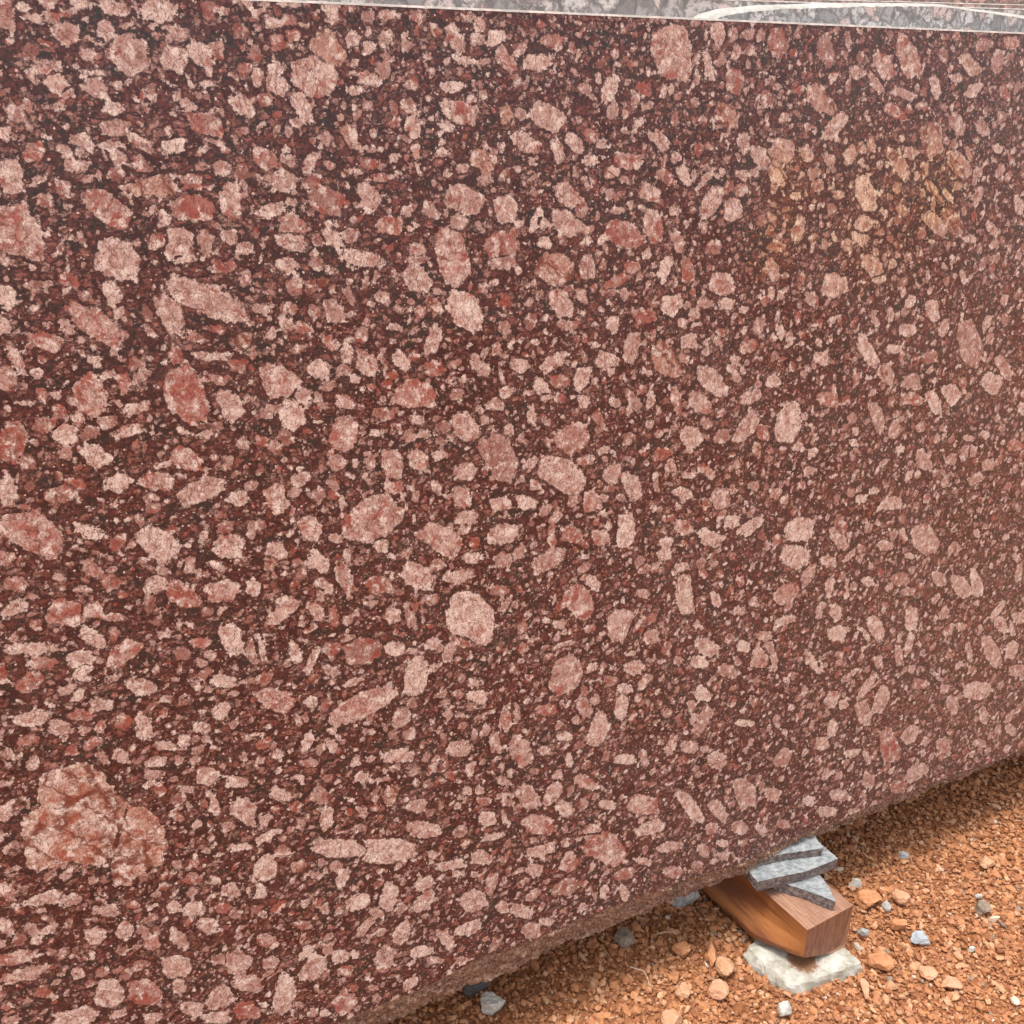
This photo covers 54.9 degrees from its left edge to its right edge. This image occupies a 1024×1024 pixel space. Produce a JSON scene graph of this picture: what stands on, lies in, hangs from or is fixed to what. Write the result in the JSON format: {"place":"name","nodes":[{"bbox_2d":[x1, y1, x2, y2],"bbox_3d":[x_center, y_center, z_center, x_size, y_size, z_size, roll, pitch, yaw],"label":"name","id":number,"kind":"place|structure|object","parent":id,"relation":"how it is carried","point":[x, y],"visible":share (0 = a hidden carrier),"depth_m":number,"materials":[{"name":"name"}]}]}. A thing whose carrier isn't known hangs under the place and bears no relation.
{"place":"outdoors","nodes":[
{"label":"outdoors","id":0,"kind":"place"},
{"bbox_2d":[383,752,1023,1023],"bbox_3d":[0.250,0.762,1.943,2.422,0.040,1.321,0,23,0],"label":"gravel","id":1,"kind":"structure","parent":0,"point":[946,835],"depth_m":1.83,"materials":[{"name":"brown gravel"}]},
{"bbox_2d":[462,981,490,996],"bbox_3d":[-0.064,0.831,1.735,0.051,0.030,0.032,-10,25,-22],"label":"loose stone","id":2,"kind":"object","parent":1,"relation":"on","point":[468,990],"visible":0.53,"depth_m":1.72,"materials":[{"name":"grey stone"}]},
{"bbox_2d":[480,992,505,1014],"bbox_3d":[-0.033,0.846,1.692,0.044,0.037,0.030,0,23,0],"label":"pebble","id":3,"kind":"object","parent":1,"relation":"on","point":[492,1003],"visible":1,"depth_m":1.68,"materials":[{"name":"white stone"}]},
{"bbox_2d":[614,927,634,948],"bbox_3d":[0.210,0.792,1.833,0.032,0.027,0.034,-19,29,-38],"label":"pebble","id":4,"kind":"object","parent":1,"relation":"on","point":[624,937],"visible":1,"depth_m":1.82,"materials":[{"name":"grey stone"}]},
{"bbox_2d":[661,1009,681,1023],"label":"loose stone","id":5,"kind":"object","parent":1,"relation":"on","point":[669,1016],"visible":1,"depth_m":1.67,"materials":[{"name":"orange stone"}]},
{"bbox_2d":[672,942,690,956],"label":"loose stone","id":6,"kind":"object","parent":1,"relation":"on","point":[681,949],"visible":1,"depth_m":1.80,"materials":[{"name":"brown stone"}]},
{"bbox_2d":[674,982,690,999],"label":"loose stone","id":7,"kind":"object","parent":1,"relation":"on","point":[683,990],"visible":1,"depth_m":1.72,"materials":[{"name":"orange stone"}]},
{"bbox_2d":[671,891,699,907],"bbox_3d":[0.336,0.747,1.924,0.059,0.043,0.038,-5,23,-12],"label":"loose stone","id":8,"kind":"object","parent":1,"relation":"on","point":[682,901],"visible":0.43,"depth_m":1.91,"materials":[{"name":"grey stone"}]},
{"bbox_2d":[707,941,715,966],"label":"loose stone","id":9,"kind":"object","parent":1,"relation":"on","point":[711,954],"visible":1,"depth_m":1.80,"materials":[{"name":"orange stone"}]},
{"bbox_2d":[708,979,728,999],"bbox_3d":[0.363,0.838,1.731,0.035,0.019,0.033,8,24,18],"label":"loose stone","id":10,"kind":"object","parent":1,"relation":"on","point":[718,989],"visible":1,"depth_m":1.72,"materials":[{"name":"orange stone"}]},
{"bbox_2d":[715,955,734,975],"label":"loose stone","id":11,"kind":"object","parent":1,"relation":"on","point":[724,965],"visible":1,"depth_m":1.77,"materials":[{"name":"stone"}]},
{"bbox_2d":[777,1001,791,1015],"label":"pebble","id":12,"kind":"object","parent":1,"relation":"on","point":[784,1008],"visible":1,"depth_m":1.69,"materials":[{"name":"white stone"}]},
{"bbox_2d":[743,940,861,995],"bbox_3d":[0.526,0.820,1.808,0.173,0.048,0.157,-12,25,-26],"label":"supporting stone","id":13,"kind":"object","parent":1,"relation":"on","point":[789,972],"visible":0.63,"depth_m":1.77,"materials":[{"name":"white stone"}]},
{"bbox_2d":[702,875,852,957],"bbox_3d":[0.426,0.684,1.957,0.144,0.104,0.500,-13,26,-28],"label":"wood block","id":14,"kind":"object","parent":13,"relation":"on","point":[798,926],"depth_m":1.78,"materials":[{"name":"brown wood"}]},
{"bbox_2d":[774,875,834,910],"bbox_3d":[0.540,0.680,1.802,0.111,0.024,0.065,12,25,26],"label":"stone shim","id":15,"kind":"object","parent":14,"relation":"on","point":[815,890],"visible":0.74,"depth_m":1.78,"materials":[{"name":"grey stone"}]},
{"bbox_2d":[743,838,837,890],"bbox_3d":[0.504,0.644,1.824,0.179,0.024,0.100,-11,25,-24],"label":"stone shim","id":16,"kind":"object","parent":15,"relation":"on","point":[767,876],"visible":0.47,"depth_m":1.79,"materials":[{"name":"grey stone"}]},
{"bbox_2d":[0,0,1023,1023],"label":"granite slab","id":17,"kind":"structure","parent":16,"relation":"on","point":[486,495],"depth_m":1.30,"materials":[{"name":"brown stone"}]},
{"bbox_2d":[305,0,1023,17],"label":"granite slab","id":18,"kind":"structure","parent":16,"relation":"on","point":[681,8],"depth_m":1.29,"materials":[{"name":"grey stone"}]},
{"bbox_2d":[757,834,823,865],"bbox_3d":[0.503,0.617,1.834,0.142,0.019,0.075,-5,23,-11],"label":"stone shim","id":19,"kind":"object","parent":16,"relation":"on","point":[804,847],"visible":0.49,"depth_m":1.81,"materials":[{"name":"grey stone"}]},
{"bbox_2d":[693,3,1023,31],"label":"granite slab","id":20,"kind":"structure","parent":19,"relation":"on","point":[922,15],"depth_m":1.45,"materials":[{"name":"grey stone"}]},
{"bbox_2d":[867,0,1023,4],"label":"granite slab","id":21,"kind":"structure","parent":19,"relation":"on","point":[1020,2],"depth_m":1.65,"materials":[{"name":"grey stone"}]},
{"bbox_2d":[761,0,1023,8],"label":"granite slab","id":22,"kind":"structure","parent":16,"relation":"on","point":[1013,6],"depth_m":1.57,"materials":[{"name":"grey stone"}]},
{"bbox_2d":[849,878,861,887],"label":"pebble","id":23,"kind":"object","parent":1,"relation":"on","point":[856,882],"visible":1,"depth_m":1.96,"materials":[{"name":"white stone"}]},
{"bbox_2d":[857,928,868,935],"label":"pebble","id":24,"kind":"object","parent":1,"relation":"on","point":[863,931],"visible":1,"depth_m":1.85,"materials":[{"name":"grey stone"}]},
{"bbox_2d":[859,978,868,998],"bbox_3d":[0.623,0.839,1.737,0.016,0.008,0.048,0,23,0],"label":"stone chip","id":25,"kind":"object","parent":1,"relation":"on","point":[864,983],"visible":1,"depth_m":1.74,"materials":[{"name":"orange stone"}]},
{"bbox_2d":[854,889,881,908],"bbox_3d":[0.697,0.755,1.925,0.050,0.021,0.039,-10,25,-23],"label":"loose stone","id":26,"kind":"object","parent":1,"relation":"on","point":[865,898],"visible":1,"depth_m":1.92,"materials":[{"name":"orange stone"}]},
{"bbox_2d":[868,952,894,971],"bbox_3d":[0.670,0.814,1.788,0.049,0.018,0.035,0,23,0],"label":"loose stone","id":27,"kind":"object","parent":1,"relation":"on","point":[882,961],"visible":1,"depth_m":1.78,"materials":[{"name":"orange stone"}]},
{"bbox_2d":[882,901,891,911],"bbox_3d":[0.727,0.765,1.912,0.016,0.010,0.021,0,23,0],"label":"stone chip","id":28,"kind":"object","parent":1,"relation":"on","point":[886,906],"visible":1,"depth_m":1.91,"materials":[{"name":"grey stone"}]},
{"bbox_2d":[889,919,906,929],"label":"loose stone","id":29,"kind":"object","parent":1,"relation":"on","point":[897,924],"visible":1,"depth_m":1.86,"materials":[{"name":"orange stone"}]},
{"bbox_2d":[892,889,910,904],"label":"loose stone","id":30,"kind":"object","parent":1,"relation":"on","point":[901,897],"visible":1,"depth_m":1.92,"materials":[{"name":"orange stone"}]},
{"bbox_2d":[898,851,908,858],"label":"pebble","id":31,"kind":"object","parent":1,"relation":"on","point":[903,854],"visible":1,"depth_m":2.04,"materials":[{"name":"grey stone"}]},
{"bbox_2d":[910,931,929,944],"bbox_3d":[0.760,0.794,1.838,0.033,0.015,0.025,0,23,0],"label":"stone chip","id":32,"kind":"object","parent":1,"relation":"on","point":[918,937],"visible":1,"depth_m":1.83,"materials":[{"name":"grey stone"}]},
{"bbox_2d":[918,965,937,979],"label":"loose stone","id":33,"kind":"object","parent":1,"relation":"on","point":[928,972],"visible":1,"depth_m":1.76,"materials":[{"name":"beige stone"}]},
{"bbox_2d":[941,975,962,988],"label":"loose stone","id":34,"kind":"object","parent":1,"relation":"on","point":[951,982],"visible":1,"depth_m":1.74,"materials":[{"name":"orange stone"}]},
{"bbox_2d":[968,946,974,951],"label":"pebble","id":35,"kind":"object","parent":1,"relation":"on","point":[971,949],"visible":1,"depth_m":1.81,"materials":[{"name":"white stone"}]},
{"bbox_2d":[974,894,982,898],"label":"pebble","id":36,"kind":"object","parent":1,"relation":"on","point":[979,896],"visible":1,"depth_m":1.94,"materials":[{"name":"white stone"}]},
{"bbox_2d":[974,900,990,914],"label":"loose stone","id":37,"kind":"object","parent":1,"relation":"on","point":[981,907],"visible":1,"depth_m":1.90,"materials":[{"name":"beige stone"}]},
{"bbox_2d":[979,855,994,868],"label":"loose stone","id":38,"kind":"object","parent":1,"relation":"on","point":[986,862],"visible":1,"depth_m":2.01,"materials":[{"name":"orange stone"}]},
{"bbox_2d":[988,915,999,921],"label":"pebble","id":39,"kind":"object","parent":1,"relation":"on","point":[994,918],"visible":1,"depth_m":1.88,"materials":[{"name":"beige stone"}]},
{"bbox_2d":[1009,996,1019,1005],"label":"pebble","id":40,"kind":"object","parent":1,"relation":"on","point":[1014,1000],"visible":1,"depth_m":1.71,"materials":[{"name":"beige stone"}]}
]}

